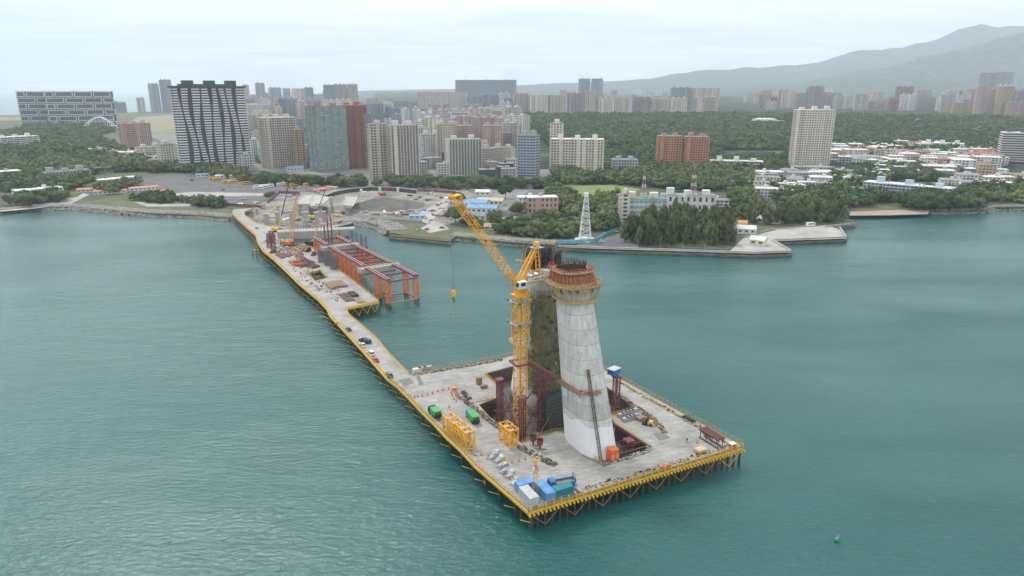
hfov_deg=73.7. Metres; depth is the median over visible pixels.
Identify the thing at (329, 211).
viaduct column
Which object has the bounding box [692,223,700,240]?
pine tree
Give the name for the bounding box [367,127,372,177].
window
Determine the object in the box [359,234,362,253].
pile casing
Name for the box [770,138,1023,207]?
woodland
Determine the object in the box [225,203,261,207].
site hoarding
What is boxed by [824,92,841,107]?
apartment building
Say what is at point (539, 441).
concrete hopper
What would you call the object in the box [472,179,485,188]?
tree
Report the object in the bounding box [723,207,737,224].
pine tree
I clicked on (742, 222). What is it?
shed
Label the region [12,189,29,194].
tree
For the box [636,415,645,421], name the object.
crate
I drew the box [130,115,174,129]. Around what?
tan field
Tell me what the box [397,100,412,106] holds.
apartment building
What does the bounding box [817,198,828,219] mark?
pine tree
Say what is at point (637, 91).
apartment building
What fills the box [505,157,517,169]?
building
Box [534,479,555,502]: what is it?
shipping container
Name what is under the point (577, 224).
tree
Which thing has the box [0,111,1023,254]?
land
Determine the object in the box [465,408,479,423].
work truck
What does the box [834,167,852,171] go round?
town house
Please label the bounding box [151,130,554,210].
city ground
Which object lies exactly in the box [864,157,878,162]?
town house
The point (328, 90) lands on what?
apartment building
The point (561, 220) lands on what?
tree
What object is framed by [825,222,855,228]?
breakwater
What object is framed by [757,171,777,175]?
town house
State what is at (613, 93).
apartment building
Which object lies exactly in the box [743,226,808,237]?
parapet wall
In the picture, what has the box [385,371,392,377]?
parked car
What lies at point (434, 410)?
work truck
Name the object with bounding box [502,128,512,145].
apartment building
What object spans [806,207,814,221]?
pine tree
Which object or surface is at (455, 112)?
apartment building
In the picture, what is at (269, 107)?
apartment building
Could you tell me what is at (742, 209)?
pine tree
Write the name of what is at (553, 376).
crane tie walkway
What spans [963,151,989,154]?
town house
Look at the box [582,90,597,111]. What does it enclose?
apartment building
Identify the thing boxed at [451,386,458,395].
red spreader beam
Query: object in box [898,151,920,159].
town house
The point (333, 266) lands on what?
grey scaffold
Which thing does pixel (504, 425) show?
mast section
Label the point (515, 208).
tree
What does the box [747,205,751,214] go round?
pine tree
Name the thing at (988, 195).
tree
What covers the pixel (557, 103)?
apartment building
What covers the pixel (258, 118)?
window
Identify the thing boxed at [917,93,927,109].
apartment building
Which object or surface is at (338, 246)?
bridge pier
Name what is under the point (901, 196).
tree
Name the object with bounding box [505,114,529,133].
apartment building
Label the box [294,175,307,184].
tree
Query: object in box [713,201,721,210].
pine tree
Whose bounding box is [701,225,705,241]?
pine tree
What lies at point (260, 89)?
apartment building
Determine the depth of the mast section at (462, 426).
199.64 m
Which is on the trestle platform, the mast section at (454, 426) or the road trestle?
the mast section at (454, 426)
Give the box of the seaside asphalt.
[577,234,638,248]
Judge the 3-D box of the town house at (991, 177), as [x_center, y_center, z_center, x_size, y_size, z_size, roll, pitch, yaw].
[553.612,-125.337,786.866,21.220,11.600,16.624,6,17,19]
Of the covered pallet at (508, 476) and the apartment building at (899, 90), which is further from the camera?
the apartment building at (899, 90)
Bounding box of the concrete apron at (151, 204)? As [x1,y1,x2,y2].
[135,202,204,206]
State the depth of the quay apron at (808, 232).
501.77 m
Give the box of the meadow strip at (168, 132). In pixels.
[151,129,174,134]
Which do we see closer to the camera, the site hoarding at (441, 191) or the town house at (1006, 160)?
the site hoarding at (441, 191)
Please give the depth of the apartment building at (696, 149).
942.37 m
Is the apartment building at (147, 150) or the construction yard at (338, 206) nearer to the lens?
the construction yard at (338, 206)
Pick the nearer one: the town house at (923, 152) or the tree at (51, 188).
the tree at (51, 188)
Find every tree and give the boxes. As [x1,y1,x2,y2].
[1,194,12,203]
[5,194,20,205]
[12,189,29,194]
[19,193,37,205]
[31,189,48,194]
[36,189,51,202]
[37,196,45,203]
[45,186,58,191]
[50,191,67,201]
[51,195,62,201]
[244,173,255,181]
[253,174,264,182]
[262,191,274,198]
[268,174,282,184]
[286,176,297,182]
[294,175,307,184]
[309,180,315,185]
[317,178,325,184]
[326,175,334,182]
[337,177,345,185]
[344,177,354,186]
[356,178,363,184]
[372,178,381,185]
[382,175,397,184]
[388,178,395,184]
[396,178,407,183]
[404,177,417,186]
[416,173,428,179]
[417,178,428,186]
[428,176,437,181]
[430,181,439,188]
[441,178,453,187]
[442,203,465,222]
[450,180,458,188]
[452,176,462,181]
[452,191,465,199]
[455,181,462,188]
[459,213,475,224]
[460,177,469,184]
[463,181,471,188]
[466,178,474,186]
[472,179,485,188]
[477,174,487,182]
[485,178,496,185]
[485,209,503,220]
[497,178,508,185]
[498,184,514,197]
[500,218,523,227]
[503,175,512,180]
[509,203,522,212]
[514,177,527,187]
[517,227,527,235]
[518,216,531,220]
[524,226,539,235]
[527,218,550,228]
[528,179,538,184]
[529,213,548,221]
[531,211,549,218]
[538,177,546,185]
[544,208,562,219]
[552,223,575,237]
[553,216,574,228]
[561,213,572,221]
[568,220,585,229]
[620,221,628,239]
[625,211,635,239]
[628,214,639,241]
[634,225,643,244]
[639,219,647,242]
[640,208,647,220]
[643,225,654,245]
[644,217,658,239]
[647,204,654,213]
[651,211,657,221]
[656,219,666,239]
[656,230,663,243]
[657,208,666,222]
[664,228,669,242]
[666,211,680,230]
[666,222,676,245]
[669,207,681,218]
[670,201,680,214]
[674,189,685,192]
[676,222,683,240]
[681,212,689,225]
[684,217,695,238]
[685,208,694,220]
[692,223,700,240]
[692,230,699,245]
[694,211,702,223]
[700,209,711,233]
[701,204,707,213]
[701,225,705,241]
[704,219,712,243]
[708,222,718,244]
[710,210,719,223]
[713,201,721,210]
[716,217,725,242]
[721,205,727,216]
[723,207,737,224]
[723,224,733,244]
[724,210,734,225]
[727,223,736,243]
[736,204,748,219]
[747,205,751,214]
[751,203,760,214]
[751,210,759,223]
[756,197,762,207]
[760,199,767,214]
[761,202,775,224]
[773,204,784,222]
[782,197,795,209]
[782,200,789,207]
[784,205,794,224]
[793,199,801,209]
[794,204,806,223]
[803,193,813,204]
[806,200,816,217]
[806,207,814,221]
[813,197,821,219]
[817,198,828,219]
[817,212,824,223]
[821,193,833,201]
[824,201,837,222]
[827,196,833,202]
[837,199,848,217]
[839,205,849,220]
[891,189,917,206]
[904,195,925,210]
[905,193,922,201]
[921,186,935,192]
[921,191,938,196]
[923,192,951,210]
[923,199,934,209]
[928,187,943,195]
[938,190,953,198]
[945,194,961,209]
[949,187,966,193]
[955,194,967,208]
[962,192,981,198]
[964,189,983,196]
[964,195,977,207]
[974,197,988,208]
[981,191,994,198]
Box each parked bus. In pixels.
[227,180,237,182]
[253,186,263,189]
[805,222,814,226]
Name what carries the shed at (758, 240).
on the quay apron at (808, 232)
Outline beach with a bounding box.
[849,210,928,215]
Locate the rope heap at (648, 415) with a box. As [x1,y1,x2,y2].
[614,392,667,432]
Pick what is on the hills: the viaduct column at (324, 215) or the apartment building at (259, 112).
the apartment building at (259, 112)
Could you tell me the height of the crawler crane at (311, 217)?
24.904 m
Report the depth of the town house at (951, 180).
784.83 m
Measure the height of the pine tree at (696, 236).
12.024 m
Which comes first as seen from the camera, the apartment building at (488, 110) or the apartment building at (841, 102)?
the apartment building at (488, 110)
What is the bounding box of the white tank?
[412,367,421,372]
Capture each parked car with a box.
[360,338,371,343]
[367,350,374,355]
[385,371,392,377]
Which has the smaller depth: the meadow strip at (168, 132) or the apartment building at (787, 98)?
the meadow strip at (168, 132)
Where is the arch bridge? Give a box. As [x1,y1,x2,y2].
[84,117,118,131]
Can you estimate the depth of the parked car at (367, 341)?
279.39 m
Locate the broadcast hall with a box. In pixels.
[660,187,716,211]
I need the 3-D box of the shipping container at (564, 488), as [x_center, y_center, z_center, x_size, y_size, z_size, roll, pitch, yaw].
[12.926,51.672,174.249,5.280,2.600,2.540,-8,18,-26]
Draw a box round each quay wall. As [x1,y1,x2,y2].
[389,235,450,245]
[558,245,791,257]
[771,227,847,255]
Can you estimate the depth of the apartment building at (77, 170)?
814.63 m
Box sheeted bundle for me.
[682,415,695,422]
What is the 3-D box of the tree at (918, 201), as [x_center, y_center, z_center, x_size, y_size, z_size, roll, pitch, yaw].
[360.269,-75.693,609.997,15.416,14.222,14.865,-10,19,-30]
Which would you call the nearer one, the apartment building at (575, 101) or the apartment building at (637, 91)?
the apartment building at (575, 101)
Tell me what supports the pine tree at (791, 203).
on the land
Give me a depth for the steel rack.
199.43 m
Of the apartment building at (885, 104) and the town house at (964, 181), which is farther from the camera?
the apartment building at (885, 104)
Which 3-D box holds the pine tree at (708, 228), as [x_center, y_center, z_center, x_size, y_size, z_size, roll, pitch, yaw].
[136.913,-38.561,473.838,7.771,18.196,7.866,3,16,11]
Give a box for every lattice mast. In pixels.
[575,193,592,242]
[641,172,645,195]
[690,171,696,194]
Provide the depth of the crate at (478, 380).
239.97 m
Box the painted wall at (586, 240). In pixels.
[558,227,618,243]
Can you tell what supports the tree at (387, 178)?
on the boulevard at (442, 187)
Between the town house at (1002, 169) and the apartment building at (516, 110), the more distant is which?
the apartment building at (516, 110)
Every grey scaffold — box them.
[317,249,325,261]
[323,252,331,265]
[329,256,337,268]
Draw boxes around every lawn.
[736,225,774,236]
[852,200,913,210]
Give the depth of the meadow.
752.43 m
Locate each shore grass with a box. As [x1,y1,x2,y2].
[74,197,230,212]
[364,220,555,244]
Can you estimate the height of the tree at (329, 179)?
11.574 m
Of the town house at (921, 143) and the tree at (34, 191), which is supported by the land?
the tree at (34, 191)
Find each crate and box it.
[476,376,481,384]
[480,384,487,388]
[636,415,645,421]
[693,446,706,453]
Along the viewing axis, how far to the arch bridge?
1817.23 m
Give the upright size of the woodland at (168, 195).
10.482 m
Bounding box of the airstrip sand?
[0,117,20,120]
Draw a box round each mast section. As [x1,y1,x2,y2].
[442,412,456,435]
[449,417,463,440]
[456,422,470,444]
[460,426,474,450]
[499,420,511,443]
[504,424,518,448]
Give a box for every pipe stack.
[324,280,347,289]
[348,291,358,296]
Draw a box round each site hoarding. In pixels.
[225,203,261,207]
[267,192,278,202]
[279,191,299,193]
[417,189,455,192]
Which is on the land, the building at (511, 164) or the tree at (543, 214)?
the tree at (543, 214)
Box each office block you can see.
[15,91,48,124]
[44,91,117,126]
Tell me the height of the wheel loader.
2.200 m
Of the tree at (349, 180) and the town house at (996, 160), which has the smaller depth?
the tree at (349, 180)
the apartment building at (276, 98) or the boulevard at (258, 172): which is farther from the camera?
the apartment building at (276, 98)
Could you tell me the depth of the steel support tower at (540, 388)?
215.55 m
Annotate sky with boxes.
[0,0,1023,93]
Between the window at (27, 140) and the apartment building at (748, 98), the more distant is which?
the apartment building at (748, 98)
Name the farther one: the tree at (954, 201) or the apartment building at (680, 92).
the apartment building at (680, 92)
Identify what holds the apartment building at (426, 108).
on the hills
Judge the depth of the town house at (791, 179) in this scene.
747.17 m
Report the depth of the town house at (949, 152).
1037.78 m
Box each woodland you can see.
[0,91,417,192]
[127,188,557,237]
[523,110,1023,169]
[524,160,788,230]
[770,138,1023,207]
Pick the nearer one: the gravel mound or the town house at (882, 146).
the gravel mound
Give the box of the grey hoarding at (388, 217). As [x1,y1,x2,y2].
[353,214,421,220]
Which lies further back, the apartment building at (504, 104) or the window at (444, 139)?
the apartment building at (504, 104)
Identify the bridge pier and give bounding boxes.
[320,240,358,269]
[357,260,400,294]
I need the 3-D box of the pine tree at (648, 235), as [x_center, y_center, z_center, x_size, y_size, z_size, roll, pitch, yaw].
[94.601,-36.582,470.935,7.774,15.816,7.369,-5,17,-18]
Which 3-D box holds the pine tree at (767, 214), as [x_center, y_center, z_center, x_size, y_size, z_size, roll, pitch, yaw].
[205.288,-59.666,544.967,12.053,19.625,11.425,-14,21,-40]
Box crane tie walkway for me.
[509,348,559,382]
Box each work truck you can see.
[428,405,441,418]
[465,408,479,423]
[547,474,575,485]
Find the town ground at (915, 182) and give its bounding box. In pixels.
[765,180,956,198]
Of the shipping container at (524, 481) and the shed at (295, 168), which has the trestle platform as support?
the shipping container at (524, 481)
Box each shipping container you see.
[514,477,534,492]
[518,484,538,507]
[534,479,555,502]
[551,481,573,499]
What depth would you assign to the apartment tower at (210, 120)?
924.50 m
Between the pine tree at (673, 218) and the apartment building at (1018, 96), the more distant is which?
the apartment building at (1018, 96)
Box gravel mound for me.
[352,197,425,210]
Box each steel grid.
[289,259,302,265]
[292,260,308,266]
[296,258,314,262]
[300,261,319,267]
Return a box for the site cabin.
[607,365,620,375]
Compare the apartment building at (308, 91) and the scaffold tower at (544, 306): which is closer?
the scaffold tower at (544, 306)
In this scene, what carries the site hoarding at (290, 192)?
on the bus lot
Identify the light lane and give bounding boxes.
[176,192,264,195]
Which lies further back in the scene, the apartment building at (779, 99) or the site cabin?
the apartment building at (779, 99)
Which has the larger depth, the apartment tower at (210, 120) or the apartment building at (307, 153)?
the apartment building at (307, 153)
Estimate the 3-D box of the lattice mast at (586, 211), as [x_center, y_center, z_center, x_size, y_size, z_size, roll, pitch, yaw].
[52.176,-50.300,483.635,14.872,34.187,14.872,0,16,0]
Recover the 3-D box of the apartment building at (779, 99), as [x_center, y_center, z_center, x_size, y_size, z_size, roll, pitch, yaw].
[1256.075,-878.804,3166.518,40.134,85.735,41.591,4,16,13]
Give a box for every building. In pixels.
[0,133,39,144]
[0,168,20,173]
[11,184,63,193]
[40,165,90,175]
[92,166,114,172]
[116,101,126,112]
[118,120,152,148]
[134,143,157,154]
[136,97,145,112]
[147,83,161,112]
[155,140,174,161]
[159,79,172,112]
[237,151,255,167]
[242,84,249,98]
[245,98,253,103]
[246,103,261,114]
[247,113,257,129]
[249,129,257,139]
[249,137,259,155]
[251,109,271,114]
[255,82,265,102]
[257,114,295,168]
[258,97,269,103]
[262,104,273,114]
[268,87,281,103]
[273,105,282,116]
[274,96,289,103]
[277,97,295,113]
[283,88,290,96]
[287,99,297,118]
[291,88,303,97]
[291,126,306,167]
[295,96,313,99]
[295,100,306,127]
[296,117,303,128]
[300,99,320,105]
[304,87,313,97]
[305,102,349,172]
[305,143,308,163]
[314,94,322,99]
[321,99,333,104]
[323,84,334,99]
[333,83,347,99]
[334,98,351,104]
[342,102,366,168]
[347,83,357,101]
[361,102,376,122]
[363,110,371,167]
[366,120,387,178]
[367,97,382,103]
[373,103,383,122]
[383,102,392,112]
[384,118,391,124]
[385,105,391,118]
[386,120,419,177]
[389,107,400,118]
[392,112,410,123]
[393,99,408,108]
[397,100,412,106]
[401,107,409,123]
[411,109,420,123]
[413,118,421,127]
[417,91,467,110]
[418,111,434,118]
[418,126,429,151]
[419,130,436,156]
[420,106,437,112]
[420,156,429,168]
[420,160,426,172]
[421,115,444,133]
[424,108,446,114]
[428,155,441,167]
[429,102,448,108]
[430,103,444,109]
[433,113,455,123]
[436,121,455,156]
[436,161,448,175]
[444,134,481,175]
[445,107,454,112]
[446,115,454,123]
[450,110,466,115]
[453,122,471,137]
[455,79,516,97]
[455,113,474,128]
[463,103,481,108]
[464,106,486,115]
[469,95,479,104]
[472,114,494,138]
[478,166,495,176]
[480,93,489,104]
[481,100,489,106]
[481,107,501,113]
[482,123,502,146]
[482,140,489,146]
[482,145,495,167]
[484,159,497,167]
[490,94,498,105]
[490,109,501,115]
[491,143,515,161]
[493,116,503,124]
[495,164,510,175]
[498,92,509,105]
[498,161,513,166]
[500,100,510,107]
[500,166,515,177]
[501,119,521,157]
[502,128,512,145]
[504,97,512,106]
[504,105,523,117]
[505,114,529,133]
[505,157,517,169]
[513,92,529,112]
[516,193,531,208]
[517,130,539,177]
[525,193,558,213]
[530,94,548,112]
[549,94,566,112]
[549,119,563,166]
[550,134,603,173]
[559,89,567,94]
[567,92,583,113]
[578,78,589,92]
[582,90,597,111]
[591,78,602,97]
[597,97,614,112]
[611,90,616,97]
[611,156,637,169]
[614,97,632,112]
[618,191,666,218]
[632,96,650,113]
[633,89,641,94]
[644,90,651,98]
[650,97,669,112]
[655,133,682,163]
[662,92,666,98]
[669,97,687,112]
[670,86,691,108]
[682,132,709,163]
[690,87,719,108]
[691,96,718,111]
[710,156,763,164]
[716,196,731,207]
[743,94,754,102]
[754,92,759,103]
[758,93,771,108]
[760,90,771,93]
[766,100,776,109]
[777,89,787,107]
[780,90,796,107]
[788,106,835,166]
[792,92,807,109]
[806,85,824,108]
[822,93,829,108]
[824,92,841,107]
[832,95,851,108]
[852,93,869,109]
[863,176,956,191]
[867,90,883,108]
[868,100,875,108]
[882,100,898,108]
[887,98,898,110]
[895,86,913,98]
[898,93,916,110]
[916,88,930,96]
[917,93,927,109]
[921,163,956,168]
[922,139,964,145]
[926,96,937,108]
[934,97,940,110]
[938,93,952,112]
[943,90,958,110]
[950,102,967,113]
[958,94,966,102]
[962,99,973,111]
[966,88,975,95]
[970,89,975,99]
[972,85,987,113]
[975,160,997,174]
[977,72,996,88]
[983,88,995,112]
[992,86,1014,114]
[994,71,1014,88]
[997,129,1023,163]
[1003,101,1023,114]
[1012,89,1023,113]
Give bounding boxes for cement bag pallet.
[616,412,624,417]
[621,416,629,422]
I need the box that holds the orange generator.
[728,441,736,448]
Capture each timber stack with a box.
[338,293,354,301]
[353,297,365,303]
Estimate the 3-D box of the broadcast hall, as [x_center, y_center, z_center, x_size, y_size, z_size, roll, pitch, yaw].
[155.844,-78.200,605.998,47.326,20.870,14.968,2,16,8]
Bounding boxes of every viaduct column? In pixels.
[262,213,268,224]
[274,211,280,222]
[288,210,293,223]
[297,203,301,214]
[301,211,308,225]
[302,203,309,214]
[313,211,319,224]
[315,203,322,215]
[321,211,325,221]
[327,206,331,220]
[329,197,333,211]
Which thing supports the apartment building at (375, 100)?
on the hills
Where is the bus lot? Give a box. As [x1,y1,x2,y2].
[131,173,340,204]
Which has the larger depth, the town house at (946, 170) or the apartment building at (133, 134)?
the apartment building at (133, 134)
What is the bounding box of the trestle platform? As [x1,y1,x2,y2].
[387,351,744,530]
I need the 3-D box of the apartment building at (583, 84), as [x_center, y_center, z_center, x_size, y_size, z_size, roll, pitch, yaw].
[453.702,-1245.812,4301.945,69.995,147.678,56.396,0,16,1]
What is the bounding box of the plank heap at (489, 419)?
[456,395,503,430]
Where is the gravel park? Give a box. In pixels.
[421,221,448,232]
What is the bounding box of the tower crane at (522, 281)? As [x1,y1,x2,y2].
[448,193,549,434]
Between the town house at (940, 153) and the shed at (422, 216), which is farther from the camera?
the town house at (940, 153)
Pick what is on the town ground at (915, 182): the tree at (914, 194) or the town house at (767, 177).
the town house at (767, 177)
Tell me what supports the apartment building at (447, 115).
on the hills
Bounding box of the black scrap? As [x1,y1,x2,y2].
[461,390,471,399]
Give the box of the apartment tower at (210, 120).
[167,80,250,165]
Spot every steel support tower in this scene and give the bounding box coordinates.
[495,377,518,427]
[499,390,541,441]
[522,374,549,439]
[611,375,621,414]
[622,437,634,456]
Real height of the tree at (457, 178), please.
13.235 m
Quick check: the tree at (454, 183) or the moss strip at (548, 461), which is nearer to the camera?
the moss strip at (548, 461)
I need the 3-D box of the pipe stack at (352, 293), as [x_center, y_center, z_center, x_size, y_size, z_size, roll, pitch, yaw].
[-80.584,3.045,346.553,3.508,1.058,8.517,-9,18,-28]
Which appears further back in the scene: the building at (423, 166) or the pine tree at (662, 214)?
the building at (423, 166)
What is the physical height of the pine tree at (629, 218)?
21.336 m
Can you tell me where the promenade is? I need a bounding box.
[0,193,89,211]
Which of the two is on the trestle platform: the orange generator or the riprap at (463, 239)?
the orange generator
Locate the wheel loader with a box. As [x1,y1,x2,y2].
[642,417,653,426]
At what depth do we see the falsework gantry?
375.53 m
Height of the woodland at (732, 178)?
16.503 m
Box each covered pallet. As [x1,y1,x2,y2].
[487,455,495,460]
[492,458,501,463]
[495,463,504,469]
[499,468,507,474]
[503,473,512,479]
[506,469,514,473]
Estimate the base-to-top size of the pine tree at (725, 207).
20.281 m
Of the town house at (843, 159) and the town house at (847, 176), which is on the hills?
the town house at (843, 159)
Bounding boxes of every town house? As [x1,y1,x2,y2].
[117,149,133,153]
[753,178,769,187]
[754,168,784,175]
[754,173,780,181]
[754,184,775,197]
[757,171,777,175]
[777,180,805,188]
[781,167,799,175]
[784,169,811,180]
[785,174,804,180]
[786,176,803,181]
[793,164,819,170]
[797,179,816,186]
[807,169,829,175]
[808,164,834,169]
[809,174,832,180]
[811,168,832,174]
[815,179,832,186]
[829,157,836,164]
[830,152,837,158]
[831,147,842,154]
[833,144,849,147]
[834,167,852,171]
[837,154,852,165]
[842,147,868,155]
[842,174,856,182]
[847,142,863,146]
[852,146,877,154]
[852,153,881,159]
[852,156,867,162]
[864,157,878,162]
[871,144,886,147]
[873,148,884,155]
[883,156,906,160]
[884,148,899,156]
[887,153,905,157]
[892,164,911,168]
[893,139,908,144]
[897,158,916,163]
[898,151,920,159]
[908,140,920,144]
[910,154,921,161]
[914,149,930,154]
[916,142,930,145]
[918,155,937,162]
[930,151,946,154]
[934,167,955,174]
[935,154,954,157]
[937,156,949,163]
[937,176,961,184]
[942,150,957,155]
[946,156,977,167]
[952,147,969,154]
[953,171,981,180]
[958,179,980,184]
[962,165,975,172]
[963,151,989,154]
[971,147,989,149]
[974,154,1002,167]
[977,150,1001,154]
[981,174,1004,180]
[984,153,1005,160]
[992,173,1013,179]
[996,171,1011,175]
[998,168,1008,171]
[1004,157,1009,164]
[1011,171,1023,178]
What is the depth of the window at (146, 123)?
1279.38 m
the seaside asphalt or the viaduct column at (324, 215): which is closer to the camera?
the seaside asphalt
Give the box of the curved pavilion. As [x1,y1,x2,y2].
[750,118,783,121]
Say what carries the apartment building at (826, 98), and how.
on the hills
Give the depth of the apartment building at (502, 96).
2554.26 m
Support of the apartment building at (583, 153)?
on the land
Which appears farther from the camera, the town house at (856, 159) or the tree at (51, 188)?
the town house at (856, 159)
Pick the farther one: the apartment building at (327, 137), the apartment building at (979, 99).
the apartment building at (979, 99)
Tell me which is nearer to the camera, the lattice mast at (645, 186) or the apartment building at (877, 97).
the lattice mast at (645, 186)
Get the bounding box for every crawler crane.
[271,179,290,231]
[282,194,297,245]
[304,220,319,245]
[308,189,326,219]
[378,186,387,195]
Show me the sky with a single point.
(117, 46)
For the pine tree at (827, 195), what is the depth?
593.35 m
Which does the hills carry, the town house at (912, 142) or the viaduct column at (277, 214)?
the town house at (912, 142)
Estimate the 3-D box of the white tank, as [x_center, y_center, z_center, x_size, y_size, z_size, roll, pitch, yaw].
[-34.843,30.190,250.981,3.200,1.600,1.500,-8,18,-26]
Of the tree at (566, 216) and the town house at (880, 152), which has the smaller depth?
the tree at (566, 216)
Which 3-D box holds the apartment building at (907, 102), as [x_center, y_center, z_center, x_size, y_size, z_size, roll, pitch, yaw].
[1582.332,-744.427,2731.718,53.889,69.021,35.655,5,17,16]
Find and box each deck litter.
[427,408,478,461]
[583,445,725,489]
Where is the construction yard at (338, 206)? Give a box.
[253,189,480,228]
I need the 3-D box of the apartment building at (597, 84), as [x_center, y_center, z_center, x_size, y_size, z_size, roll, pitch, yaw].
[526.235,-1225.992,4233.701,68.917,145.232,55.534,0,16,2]
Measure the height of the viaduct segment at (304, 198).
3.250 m
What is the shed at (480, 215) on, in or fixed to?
on the land
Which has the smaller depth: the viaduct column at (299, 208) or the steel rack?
the steel rack
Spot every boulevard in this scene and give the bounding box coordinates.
[191,170,387,181]
[361,184,544,188]
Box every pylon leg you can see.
[509,243,566,432]
[544,256,619,462]
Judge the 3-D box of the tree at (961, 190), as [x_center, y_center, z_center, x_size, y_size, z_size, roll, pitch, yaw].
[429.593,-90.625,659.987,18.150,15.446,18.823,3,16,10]
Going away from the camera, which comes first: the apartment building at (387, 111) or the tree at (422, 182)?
the tree at (422, 182)
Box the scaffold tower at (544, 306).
[524,288,561,420]
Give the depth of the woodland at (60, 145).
965.07 m
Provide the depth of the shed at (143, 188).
736.94 m
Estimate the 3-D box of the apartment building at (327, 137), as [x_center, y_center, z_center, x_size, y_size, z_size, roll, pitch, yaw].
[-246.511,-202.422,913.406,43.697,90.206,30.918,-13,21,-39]
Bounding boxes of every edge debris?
[412,358,502,374]
[619,382,729,444]
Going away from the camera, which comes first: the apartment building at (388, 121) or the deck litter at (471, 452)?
the deck litter at (471, 452)
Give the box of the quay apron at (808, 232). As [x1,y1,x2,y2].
[568,225,845,253]
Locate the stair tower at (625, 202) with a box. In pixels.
[619,188,629,220]
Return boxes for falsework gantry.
[313,235,419,309]
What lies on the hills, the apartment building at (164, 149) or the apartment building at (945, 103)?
the apartment building at (945, 103)
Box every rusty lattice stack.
[266,233,270,246]
[270,233,275,248]
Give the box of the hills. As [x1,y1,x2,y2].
[248,24,1023,181]
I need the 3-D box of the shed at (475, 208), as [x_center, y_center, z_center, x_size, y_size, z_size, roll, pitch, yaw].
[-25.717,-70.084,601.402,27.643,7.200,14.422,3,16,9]
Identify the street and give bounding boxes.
[506,184,545,212]
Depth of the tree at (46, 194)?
652.82 m
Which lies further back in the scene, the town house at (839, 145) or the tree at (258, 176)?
the town house at (839, 145)
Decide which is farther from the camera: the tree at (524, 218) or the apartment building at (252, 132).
the apartment building at (252, 132)
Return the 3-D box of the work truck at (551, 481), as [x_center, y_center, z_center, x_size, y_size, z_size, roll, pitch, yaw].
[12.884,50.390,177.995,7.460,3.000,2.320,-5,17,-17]
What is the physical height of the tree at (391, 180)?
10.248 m
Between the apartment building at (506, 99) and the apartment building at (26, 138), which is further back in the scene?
the apartment building at (506, 99)
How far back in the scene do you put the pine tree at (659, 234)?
471.40 m
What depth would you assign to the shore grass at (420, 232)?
512.62 m
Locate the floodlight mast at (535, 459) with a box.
[531,452,540,493]
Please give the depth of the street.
729.27 m
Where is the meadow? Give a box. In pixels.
[566,185,639,197]
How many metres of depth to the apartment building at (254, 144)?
1138.38 m
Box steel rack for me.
[699,426,724,448]
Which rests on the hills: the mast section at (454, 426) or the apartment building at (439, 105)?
the apartment building at (439, 105)
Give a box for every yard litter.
[274,234,349,300]
[276,243,312,250]
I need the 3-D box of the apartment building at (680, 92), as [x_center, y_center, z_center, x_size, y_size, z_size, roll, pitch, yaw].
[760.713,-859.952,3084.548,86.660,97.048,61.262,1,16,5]
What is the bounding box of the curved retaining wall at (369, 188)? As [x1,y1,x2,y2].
[324,186,417,196]
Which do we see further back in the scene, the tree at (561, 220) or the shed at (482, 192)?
the shed at (482, 192)
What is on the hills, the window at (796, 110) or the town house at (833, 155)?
the town house at (833, 155)
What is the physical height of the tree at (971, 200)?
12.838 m
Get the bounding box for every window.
[1,136,37,138]
[1,138,37,140]
[2,140,38,142]
[118,123,149,146]
[258,118,294,167]
[305,106,348,171]
[349,106,360,167]
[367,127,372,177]
[387,126,415,175]
[444,139,477,174]
[536,136,539,175]
[557,140,602,170]
[788,110,834,165]
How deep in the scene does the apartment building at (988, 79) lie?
3836.05 m
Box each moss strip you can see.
[517,445,557,466]
[600,445,652,465]
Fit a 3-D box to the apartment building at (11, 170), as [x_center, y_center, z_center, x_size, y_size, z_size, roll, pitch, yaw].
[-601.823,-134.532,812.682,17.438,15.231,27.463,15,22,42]
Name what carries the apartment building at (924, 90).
on the hills
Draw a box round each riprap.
[0,203,232,221]
[231,217,350,227]
[348,217,408,234]
[450,232,557,248]
[926,205,1023,214]
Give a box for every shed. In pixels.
[76,188,96,192]
[93,189,126,194]
[96,178,114,182]
[123,185,158,191]
[196,173,211,177]
[215,174,228,178]
[285,165,303,170]
[409,214,425,218]
[452,199,489,206]
[466,204,498,212]
[468,212,486,219]
[475,189,490,195]
[477,197,504,205]
[483,223,497,229]
[736,225,756,234]
[738,220,747,224]
[749,235,767,246]
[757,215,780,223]
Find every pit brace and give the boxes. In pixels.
[531,392,549,433]
[537,411,553,436]
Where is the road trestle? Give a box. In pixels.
[232,207,408,389]
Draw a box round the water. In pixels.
[0,94,1023,575]
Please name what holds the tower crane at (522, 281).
on the trestle platform
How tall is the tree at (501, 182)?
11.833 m
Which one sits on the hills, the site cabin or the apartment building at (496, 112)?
the apartment building at (496, 112)
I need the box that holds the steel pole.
[326,217,328,244]
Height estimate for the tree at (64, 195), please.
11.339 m
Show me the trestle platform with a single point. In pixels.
(671, 444)
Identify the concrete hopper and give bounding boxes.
[530,434,538,445]
[537,438,546,449]
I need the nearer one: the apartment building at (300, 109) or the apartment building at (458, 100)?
the apartment building at (300, 109)
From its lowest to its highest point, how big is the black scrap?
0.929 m
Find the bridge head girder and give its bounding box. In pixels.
[277,225,354,245]
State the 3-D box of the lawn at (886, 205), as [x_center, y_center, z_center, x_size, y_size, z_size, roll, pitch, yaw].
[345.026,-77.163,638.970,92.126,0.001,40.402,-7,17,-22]
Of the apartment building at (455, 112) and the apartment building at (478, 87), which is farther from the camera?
the apartment building at (478, 87)
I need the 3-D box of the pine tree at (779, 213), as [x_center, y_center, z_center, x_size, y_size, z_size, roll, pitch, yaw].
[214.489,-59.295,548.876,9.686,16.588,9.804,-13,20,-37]
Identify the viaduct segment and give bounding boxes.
[296,194,312,206]
[308,194,330,208]
[342,196,356,208]

